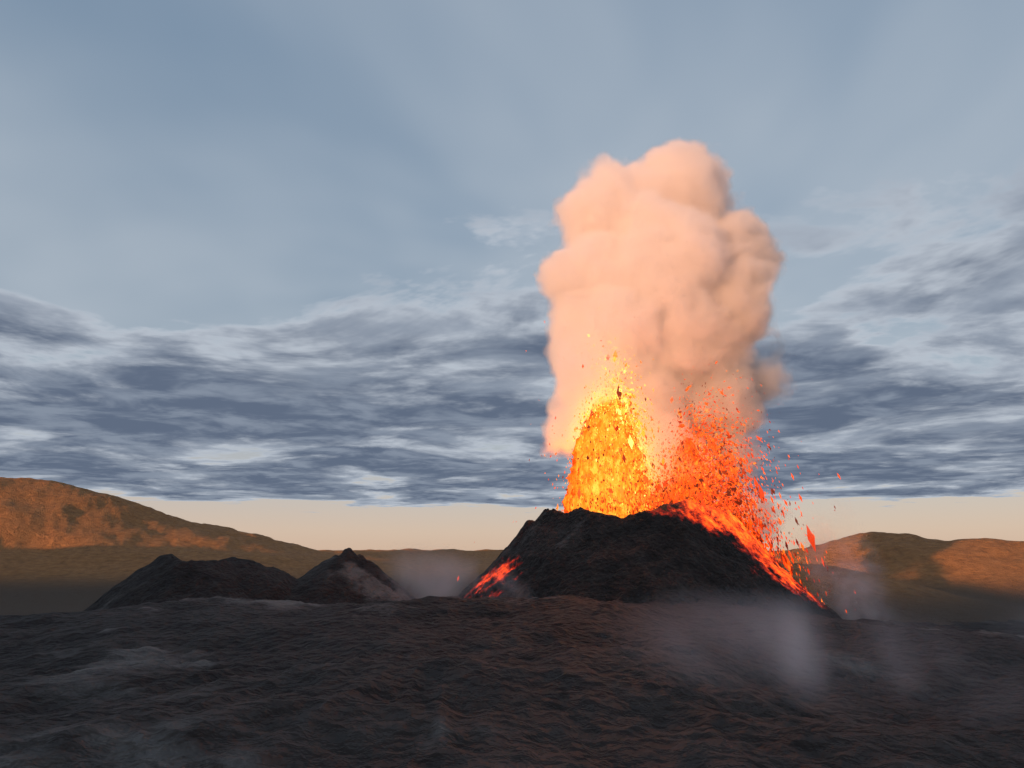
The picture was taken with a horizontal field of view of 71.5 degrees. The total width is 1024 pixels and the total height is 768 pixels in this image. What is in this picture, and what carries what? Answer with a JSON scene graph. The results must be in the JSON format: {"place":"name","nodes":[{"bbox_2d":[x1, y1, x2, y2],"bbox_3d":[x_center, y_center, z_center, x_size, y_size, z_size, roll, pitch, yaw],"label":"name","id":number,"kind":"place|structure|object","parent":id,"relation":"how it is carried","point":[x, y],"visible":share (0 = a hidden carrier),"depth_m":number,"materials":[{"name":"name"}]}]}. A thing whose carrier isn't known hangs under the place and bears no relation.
{"place":"outdoors","nodes":[
{"label":"outdoors","id":0,"kind":"place"},
{"bbox_2d":[0,477,1023,767],"bbox_3d":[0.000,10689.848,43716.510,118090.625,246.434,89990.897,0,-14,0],"label":"volcanic terrain","id":1,"kind":"structure","parent":0,"point":[686,633],"depth_m":158.38,"materials":[{"name":"brown stone"}]},
{"bbox_2d":[562,387,651,517],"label":"lava fountain","id":2,"kind":"object","parent":1,"relation":"on","point":[584,467],"visible":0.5,"depth_m":435.66,"materials":[{"name":"yellow liquid"}]},
{"bbox_2d":[457,285,855,612],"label":"lava fountain clasts","id":3,"kind":"object","parent":1,"relation":"on","point":[730,499],"visible":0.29,"depth_m":436.68,"materials":[{"name":"orange"}]},
{"bbox_2d":[654,437,713,507],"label":"lava fountain","id":4,"kind":"object","parent":1,"relation":"on","point":[682,475],"visible":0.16,"depth_m":443.52,"materials":[{"name":"orange liquid"}]},
{"bbox_2d":[0,0,1023,550],"label":"sky","id":5,"kind":"structure","parent":0,"point":[289,271],"materials":[{"name":"blue"}]}
]}

